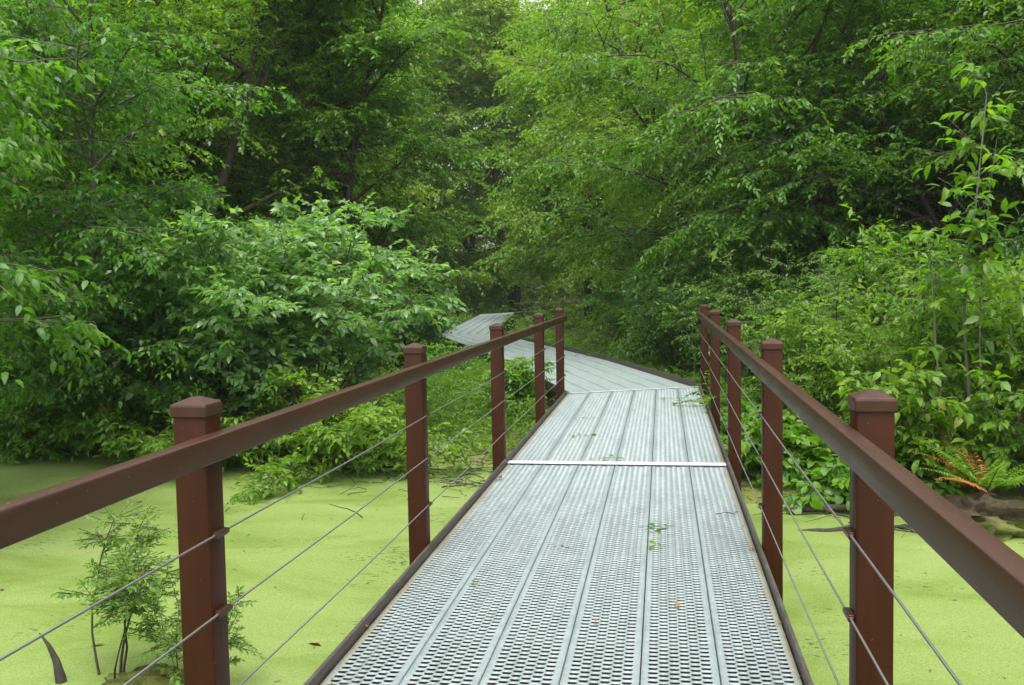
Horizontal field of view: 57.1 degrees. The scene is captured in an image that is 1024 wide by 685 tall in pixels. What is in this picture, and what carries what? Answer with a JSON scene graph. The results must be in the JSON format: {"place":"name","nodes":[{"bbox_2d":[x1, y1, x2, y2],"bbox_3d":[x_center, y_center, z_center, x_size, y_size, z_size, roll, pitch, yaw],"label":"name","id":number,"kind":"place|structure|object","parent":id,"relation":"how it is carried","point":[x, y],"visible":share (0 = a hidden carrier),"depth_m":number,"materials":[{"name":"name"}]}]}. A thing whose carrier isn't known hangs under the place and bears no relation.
{"place":"outdoors","nodes":[
{"label":"outdoors","id":0,"kind":"place"},
{"bbox_2d":[161,0,649,287],"label":"sky","id":1,"kind":"structure","parent":0,"point":[420,3],"materials":[{"name":"white"}]},
{"bbox_2d":[12,288,1023,515],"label":"ground","id":2,"kind":"structure","parent":0,"point":[1015,493],"depth_m":12.81,"materials":[{"name":"green plant"}]},
{"bbox_2d":[0,257,120,399],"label":"shrub","id":3,"kind":"object","parent":2,"relation":"on","point":[27,355],"visible":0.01,"depth_m":15.91,"materials":[{"name":"green plant"}]},
{"bbox_2d":[0,19,138,391],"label":"tree","id":4,"kind":"object","parent":2,"relation":"on","point":[12,278],"visible":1,"depth_m":8.57,"materials":[{"name":"green plant"}]},
{"bbox_2d":[7,1,137,308],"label":"tree","id":5,"kind":"object","parent":2,"relation":"on","point":[82,30],"depth_m":19.05,"materials":[{"name":"green plant"}]},
{"bbox_2d":[0,363,162,454],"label":"shrub","id":6,"kind":"object","parent":2,"relation":"on","point":[16,406],"visible":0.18,"depth_m":12.90,"materials":[{"name":"green plant"}]},
{"bbox_2d":[0,367,166,466],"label":"shrub","id":7,"kind":"object","parent":2,"relation":"on","point":[33,435],"visible":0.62,"depth_m":12.10,"materials":[{"name":"green plant"}]},
{"bbox_2d":[0,0,180,403],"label":"tree","id":8,"kind":"object","parent":2,"relation":"on","point":[65,159],"visible":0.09,"depth_m":13.38,"materials":[{"name":"green plant"}]},
{"bbox_2d":[50,307,136,387],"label":"fallen branch","id":9,"kind":"object","parent":2,"relation":"on","point":[87,352],"visible":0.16,"depth_m":12.53,"materials":[{"name":"wood"}]},
{"bbox_2d":[0,236,242,429],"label":"shrub","id":10,"kind":"object","parent":2,"relation":"on","point":[43,314],"visible":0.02,"depth_m":13.24,"materials":[{"name":"green plant"}]},
{"bbox_2d":[0,2,278,262],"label":"tree","id":11,"kind":"object","parent":2,"relation":"on","point":[156,171],"visible":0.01,"depth_m":31.75,"materials":[{"name":"green plant"}]},
{"bbox_2d":[2,0,282,352],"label":"tree","id":12,"kind":"object","parent":2,"relation":"on","point":[241,172],"visible":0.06,"depth_m":20.44,"materials":[{"name":"green plant"}]},
{"bbox_2d":[0,0,296,455],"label":"tree","id":13,"kind":"object","parent":2,"relation":"on","point":[83,50],"visible":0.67,"depth_m":11.30,"materials":[{"name":"green plant"}]},
{"bbox_2d":[2,184,299,265],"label":"shrub","id":14,"kind":"object","parent":2,"relation":"on","point":[217,196],"visible":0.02,"depth_m":16.02,"materials":[{"name":"green plant"}]},
{"bbox_2d":[0,252,344,461],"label":"shrub","id":15,"kind":"object","parent":2,"relation":"on","point":[177,396],"visible":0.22,"depth_m":12.15,"materials":[{"name":"green plant"}]},
{"bbox_2d":[31,196,386,417],"bbox_3d":[-4.512,-0.239,13.687,5.198,3.587,4.305,-1,3,5],"label":"shrub","id":16,"kind":"object","parent":2,"relation":"on","point":[354,235],"visible":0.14,"depth_m":12.56,"materials":[{"name":"green plant"}]},
{"bbox_2d":[0,0,419,241],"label":"tree","id":17,"kind":"object","parent":2,"relation":"on","point":[232,137],"visible":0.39,"depth_m":19.40,"materials":[{"name":"green plant"}]},
{"bbox_2d":[111,4,404,300],"bbox_3d":[-10.371,-7.148,30.979,14.562,16.612,12.508,-2,4,-11],"label":"tree","id":18,"kind":"object","parent":2,"relation":"on","point":[266,162],"visible":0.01,"depth_m":30.84,"materials":[{"name":"green plant"}]},
{"bbox_2d":[64,195,465,456],"bbox_3d":[-3.381,-0.150,12.816,4.811,3.521,4.369,1,4,32],"label":"shrub","id":19,"kind":"object","parent":2,"relation":"on","point":[290,302],"visible":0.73,"depth_m":11.97,"materials":[{"name":"green plant"}]},
{"bbox_2d":[101,356,444,472],"bbox_3d":[-3.286,1.042,12.328,3.980,1.776,3.378,-3,4,-28],"label":"shrub","id":20,"kind":"object","parent":2,"relation":"on","point":[163,440],"visible":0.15,"depth_m":11.37,"materials":[{"name":"green plant"}]},
{"bbox_2d":[106,0,444,309],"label":"tree","id":21,"kind":"object","parent":2,"relation":"on","point":[285,164],"visible":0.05,"depth_m":24.73,"materials":[{"name":"green plant"}]},
{"bbox_2d":[170,191,413,395],"bbox_3d":[-3.604,-0.605,15.290,4.219,3.515,5.094,-2,4,-20],"label":"shrub","id":22,"kind":"object","parent":2,"relation":"on","point":[367,220],"visible":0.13,"depth_m":14.86,"materials":[{"name":"green plant"}]},
{"bbox_2d":[128,352,491,503],"bbox_3d":[-2.181,1.017,11.291,3.980,1.776,3.378,-4,4,-36],"label":"shrub","id":23,"kind":"object","parent":2,"relation":"on","point":[369,420],"visible":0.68,"depth_m":10.85,"materials":[{"name":"green plant"}]},
{"bbox_2d":[201,1,455,297],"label":"tree","id":24,"kind":"object","parent":2,"relation":"on","point":[413,192],"visible":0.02,"depth_m":38.50,"materials":[{"name":"green plant"}]},
{"bbox_2d":[199,0,518,370],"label":"tree","id":25,"kind":"object","parent":2,"relation":"on","point":[358,109],"visible":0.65,"depth_m":20.63,"materials":[{"name":"green plant"}]},
{"bbox_2d":[310,437,488,464],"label":"fallen branch","id":26,"kind":"object","parent":2,"relation":"on","point":[400,459],"visible":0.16,"depth_m":11.65,"materials":[{"name":"brown wood"}]},
{"bbox_2d":[362,287,461,368],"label":"shrub","id":27,"kind":"object","parent":2,"relation":"on","point":[431,331],"visible":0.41,"depth_m":20.73,"materials":[{"name":"green plant"}]},
{"bbox_2d":[328,0,528,315],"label":"tree","id":28,"kind":"object","parent":2,"relation":"on","point":[442,8],"visible":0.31,"depth_m":51.35,"materials":[{"name":"green plant"}]},
{"bbox_2d":[420,340,461,375],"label":"shrub","id":29,"kind":"object","parent":2,"relation":"on","point":[435,349],"visible":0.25,"depth_m":18.74,"materials":[{"name":"green plant"}]},
{"bbox_2d":[398,0,555,302],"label":"tree","id":30,"kind":"object","parent":2,"relation":"on","point":[472,240],"visible":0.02,"depth_m":63.33,"materials":[{"name":"green plant"}]},
{"bbox_2d":[443,312,514,334],"bbox_3d":[-1.078,-0.758,39.196,1.834,0.395,20.397,-1,3,2],"label":"deck section","id":31,"kind":"object","parent":2,"relation":"on","point":[479,324],"visible":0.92,"depth_m":36.80,"materials":[{"name":"metal"}]},
{"bbox_2d":[13,0,961,298],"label":"wood","id":32,"kind":"object","parent":2,"relation":"on","point":[545,288],"visible":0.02,"depth_m":77.38,"materials":[{"name":"green plant"}]},
{"bbox_2d":[406,0,600,311],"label":"tree","id":33,"kind":"object","parent":2,"relation":"on","point":[497,17],"visible":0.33,"depth_m":55.55,"materials":[{"name":"green plant"}]},
{"bbox_2d":[472,353,568,411],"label":"shrub","id":34,"kind":"object","parent":2,"relation":"on","point":[516,377],"visible":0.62,"depth_m":14.15,"materials":[{"name":"green plant"}]},
{"bbox_2d":[437,332,604,363],"bbox_3d":[-0.242,0.164,23.775,1.874,0.395,11.164,-2,4,-12],"label":"deck section","id":35,"kind":"object","parent":2,"relation":"on","point":[519,348],"visible":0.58,"depth_m":21.75,"materials":[{"name":"metal"}]},
{"bbox_2d":[487,308,599,319],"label":"deck section","id":36,"kind":"object","parent":2,"relation":"on","point":[523,312],"visible":0.18,"depth_m":50.15,"materials":[{"name":"metal"}]},
{"bbox_2d":[76,285,1023,489],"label":"undergrowth","id":37,"kind":"object","parent":2,"relation":"on","point":[458,383],"visible":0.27,"depth_m":16.31,"materials":[{"name":"green plant"}]},
{"bbox_2d":[464,0,702,326],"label":"tree","id":38,"kind":"object","parent":2,"relation":"on","point":[530,102],"visible":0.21,"depth_m":41.00,"materials":[{"name":"green plant"}]},
{"bbox_2d":[507,355,695,402],"bbox_3d":[1.266,0.612,15.940,1.884,0.395,6.046,-2,4,-8],"label":"deck section","id":39,"kind":"object","parent":2,"relation":"on","point":[609,374],"visible":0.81,"depth_m":14.76,"materials":[{"name":"metal"}]},
{"bbox_2d":[506,384,728,486],"bbox_3d":[1.309,0.954,10.617,1.834,0.356,5.780,-1,4,9],"label":"deck section","id":40,"kind":"object","parent":2,"relation":"on","point":[652,421],"visible":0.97,"depth_m":9.43,"materials":[{"name":"metal"}]},
{"bbox_2d":[508,460,726,465],"bbox_3d":[0.849,0.992,7.741,1.782,0.006,0.110,-1,4,9],"label":"joint strip","id":41,"kind":"object","parent":40,"relation":"on","point":[617,463],"visible":1,"depth_m":7.72,"materials":[{"name":"metal"}]},
{"bbox_2d":[574,386,698,392],"bbox_3d":[1.696,0.654,13.053,1.961,0.003,0.044,-2,4,-15],"label":"joint strip","id":42,"kind":"object","parent":40,"relation":"on","point":[635,389],"visible":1,"depth_m":13.06,"materials":[{"name":"metal"}]},
{"bbox_2d":[672,363,716,410],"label":"creeper","id":43,"kind":"object","parent":40,"relation":"on","point":[708,400],"visible":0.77,"depth_m":11.24,"materials":[{"name":"green plant"}]},
{"bbox_2d":[225,437,1023,543],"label":"stick litter","id":44,"kind":"object","parent":2,"relation":"on","point":[456,482],"visible":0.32,"depth_m":10.70,"materials":[{"name":"brown wood"}]},
{"bbox_2d":[578,251,687,363],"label":"shrub","id":45,"kind":"object","parent":2,"relation":"on","point":[615,314],"visible":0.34,"depth_m":21.37,"materials":[{"name":"green plant"}]},
{"bbox_2d":[556,0,721,282],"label":"tree","id":46,"kind":"object","parent":2,"relation":"on","point":[667,97],"visible":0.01,"depth_m":48.56,"materials":[{"name":"green plant"}]},
{"bbox_2d":[483,0,870,350],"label":"tree","id":47,"kind":"object","parent":2,"relation":"on","point":[575,277],"visible":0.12,"depth_m":28.90,"materials":[{"name":"green plant"}]},
{"bbox_2d":[606,239,760,377],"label":"shrub","id":48,"kind":"object","parent":2,"relation":"on","point":[657,337],"visible":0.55,"depth_m":17.54,"materials":[{"name":"green plant"}]},
{"bbox_2d":[482,0,959,369],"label":"tree","id":49,"kind":"object","parent":2,"relation":"on","point":[619,83],"visible":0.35,"depth_m":19.16,"materials":[{"name":"green plant"}]},
{"bbox_2d":[640,0,821,270],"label":"tree","id":50,"kind":"object","parent":2,"relation":"on","point":[687,91],"depth_m":35.66,"materials":[{"name":"green plant"}]},
{"bbox_2d":[493,0,979,352],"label":"tree","id":51,"kind":"object","parent":2,"relation":"on","point":[645,212],"visible":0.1,"depth_m":24.46,"materials":[{"name":"green plant"}]},
{"bbox_2d":[687,390,811,447],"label":"shrub","id":52,"kind":"object","parent":2,"relation":"on","point":[745,410],"visible":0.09,"depth_m":11.28,"materials":[{"name":"green plant"}]},
{"bbox_2d":[652,231,886,394],"bbox_3d":[4.204,-0.481,15.152,3.808,2.817,3.781,-1,3,3],"label":"shrub","id":53,"kind":"object","parent":2,"relation":"on","point":[698,291],"visible":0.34,"depth_m":15.38,"materials":[{"name":"green plant"}]},
{"bbox_2d":[589,0,1011,290],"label":"tree","id":54,"kind":"object","parent":2,"relation":"on","point":[689,20],"depth_m":30.77,"materials":[{"name":"green plant"}]},
{"bbox_2d":[699,236,923,419],"bbox_3d":[3.836,-0.083,12.249,2.729,2.602,2.354,0,4,18],"label":"shrub","id":55,"kind":"object","parent":2,"relation":"on","point":[825,270],"visible":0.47,"depth_m":12.09,"materials":[{"name":"green plant"}]},
{"bbox_2d":[789,504,849,517],"bbox_3d":[3.390,1.581,8.681,1.594,0.203,0.403,-1,3,-2],"label":"log","id":56,"kind":"object","parent":2,"relation":"on","point":[837,507],"visible":0.23,"depth_m":8.78,"materials":[{"name":"brown wood"}]},
{"bbox_2d":[618,0,1023,387],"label":"tree","id":57,"kind":"object","parent":2,"relation":"on","point":[783,224],"visible":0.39,"depth_m":16.12,"materials":[{"name":"green plant"}]},
{"bbox_2d":[736,293,905,424],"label":"shrub","id":58,"kind":"object","parent":2,"relation":"on","point":[808,380],"visible":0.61,"depth_m":10.78,"materials":[{"name":"green plant"}]},
{"bbox_2d":[720,406,947,491],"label":"shrub","id":59,"kind":"object","parent":2,"relation":"on","point":[797,432],"visible":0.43,"depth_m":9.75,"materials":[{"name":"green plant"}]},
{"bbox_2d":[680,0,1023,387],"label":"tree","id":60,"kind":"object","parent":2,"relation":"on","point":[883,91],"visible":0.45,"depth_m":15.56,"materials":[{"name":"green plant"}]},
{"bbox_2d":[711,4,1023,341],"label":"tree","id":61,"kind":"object","parent":2,"relation":"on","point":[888,209],"visible":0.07,"depth_m":18.84,"materials":[{"name":"green plant"}]},
{"bbox_2d":[744,424,994,515],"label":"shrub","id":62,"kind":"object","parent":2,"relation":"on","point":[829,494],"visible":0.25,"depth_m":8.96,"materials":[{"name":"green plant"}]},
{"bbox_2d":[780,200,969,399],"bbox_3d":[5.418,-0.482,14.122,2.524,3.078,3.865,0,4,20],"label":"shrub","id":63,"kind":"object","parent":2,"relation":"on","point":[870,259],"visible":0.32,"depth_m":12.92,"materials":[{"name":"green plant"}]},
{"bbox_2d":[762,257,1023,427],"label":"shrub","id":64,"kind":"object","parent":2,"relation":"on","point":[848,307],"visible":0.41,"depth_m":10.98,"materials":[{"name":"green plant"}]},
{"bbox_2d":[782,0,1023,297],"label":"tree","id":65,"kind":"object","parent":2,"relation":"on","point":[964,22],"visible":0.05,"depth_m":17.72,"materials":[{"name":"green plant"}]},
{"bbox_2d":[830,347,1023,494],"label":"shrub","id":66,"kind":"object","parent":2,"relation":"on","point":[928,424],"visible":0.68,"depth_m":8.95,"materials":[{"name":"green plant"}]},
{"bbox_2d":[853,0,1023,390],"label":"tree","id":67,"kind":"object","parent":2,"relation":"on","point":[903,55],"visible":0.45,"depth_m":13.99,"materials":[{"name":"green plant"}]},
{"bbox_2d":[858,235,1023,421],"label":"shrub","id":68,"kind":"object","parent":2,"relation":"on","point":[919,328],"visible":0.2,"depth_m":10.06,"materials":[{"name":"green plant"}]},
{"bbox_2d":[879,183,1023,408],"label":"shrub","id":69,"kind":"object","parent":2,"relation":"on","point":[1012,248],"visible":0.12,"depth_m":13.14,"materials":[{"name":"green plant"}]},
{"bbox_2d":[897,255,1023,425],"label":"shrub","id":70,"kind":"object","parent":2,"relation":"on","point":[1013,340],"visible":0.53,"depth_m":9.75,"materials":[{"name":"green plant"}]},
{"bbox_2d":[900,51,1023,490],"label":"sapling","id":71,"kind":"object","parent":2,"relation":"on","point":[987,264],"visible":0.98,"depth_m":9.01,"materials":[{"name":"green plant"}]},
{"bbox_2d":[944,491,1023,541],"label":"root mound","id":72,"kind":"object","parent":2,"relation":"on","point":[999,518],"visible":0.56,"depth_m":7.95,"materials":[{"name":"brown wood"}]},
{"bbox_2d":[909,431,1023,494],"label":"fern","id":73,"kind":"object","parent":72,"relation":"on","point":[969,479],"visible":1,"depth_m":8.29,"materials":[{"name":"green plant"}]},
{"bbox_2d":[956,260,1023,370],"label":"sapling","id":74,"kind":"object","parent":2,"relation":"on","point":[977,320],"visible":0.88,"depth_m":8.91,"materials":[{"name":"green plant"}]},
{"bbox_2d":[961,388,1023,495],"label":"shrub","id":75,"kind":"object","parent":2,"relation":"on","point":[1011,446],"visible":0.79,"depth_m":8.78,"materials":[{"name":"green plant"}]},
{"bbox_2d":[303,459,813,684],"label":"deck section","id":76,"kind":"object","parent":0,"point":[534,624],"visible":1,"depth_m":4.62,"materials":[{"name":"metal"}]},
{"bbox_2d":[0,308,566,684],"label":"railing","id":77,"kind":"object","parent":76,"relation":"attached to","point":[197,453],"visible":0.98,"depth_m":2.79,"materials":[{"name":"metal"}]},
{"bbox_2d":[330,395,799,684],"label":"deck litter","id":78,"kind":"object","parent":76,"relation":"on","point":[550,578],"visible":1,"depth_m":4.87,"materials":[{"name":"brown plant"}]},
{"bbox_2d":[641,523,666,531],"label":"fallen leaf","id":79,"kind":"object","parent":76,"relation":"on","point":[657,530],"visible":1,"depth_m":5.67,"materials":[{"name":"green plant"}]},
{"bbox_2d":[649,540,660,548],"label":"fallen leaf","id":80,"kind":"object","parent":76,"relation":"on","point":[652,542],"visible":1,"depth_m":5.29,"materials":[{"name":"green plant"}]},
{"bbox_2d":[697,304,1023,684],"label":"railing","id":81,"kind":"object","parent":76,"relation":"attached to","point":[985,564],"visible":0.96,"depth_m":2.62,"materials":[{"name":"metal"}]},
{"label":"water","id":82,"kind":"structure","parent":0,"visible":0},
{"bbox_2d":[39,633,66,683],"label":"snag","id":83,"kind":"object","parent":82,"relation":"in","point":[59,675],"visible":1,"depth_m":5.31,"materials":[{"name":"brown wood"}]},
{"bbox_2d":[48,501,177,678],"bbox_3d":[-2.139,1.431,5.259,0.656,1.027,1.187,-4,5,-41],"label":"pond sapling","id":84,"kind":"object","parent":82,"relation":"in","point":[130,598],"visible":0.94,"depth_m":5.20,"materials":[{"name":"green plant"}]},
{"bbox_2d":[101,663,183,684],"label":"tussock","id":85,"kind":"object","parent":82,"relation":"in","point":[149,676],"visible":0.61,"depth_m":5.23,"materials":[{"name":"plant"}]},
{"bbox_2d":[114,558,265,684],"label":"pond sapling","id":86,"kind":"object","parent":82,"relation":"in","point":[169,644],"visible":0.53,"depth_m":5.18,"materials":[{"name":"green plant"}]},
{"bbox_2d":[348,451,453,471],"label":"fallen branch","id":87,"kind":"object","parent":82,"relation":"in","point":[390,466],"visible":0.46,"depth_m":11.18,"materials":[{"name":"brown wood"}]},
{"bbox_2d":[0,475,1005,681],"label":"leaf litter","id":88,"kind":"object","parent":82,"relation":"on","point":[385,556],"visible":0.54,"depth_m":7.04,"materials":[{"name":"plant"}]},
{"bbox_2d":[0,438,1023,684],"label":"duckweed","id":89,"kind":"object","parent":82,"relation":"on","point":[974,636],"depth_m":6.97,"materials":[{"name":"green plant"}]},
{"bbox_2d":[442,481,483,489],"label":"fallen branch","id":90,"kind":"object","parent":89,"relation":"on","point":[463,484],"visible":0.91,"depth_m":10.09,"materials":[{"name":"brown wood"}]},
{"bbox_2d":[801,524,916,533],"bbox_3d":[3.206,1.594,8.328,1.314,0.424,0.585,0,4,16],"label":"log","id":91,"kind":"object","parent":82,"relation":"on","point":[836,529],"visible":0.3,"depth_m":8.19,"materials":[{"name":"brown wood"}]}
]}

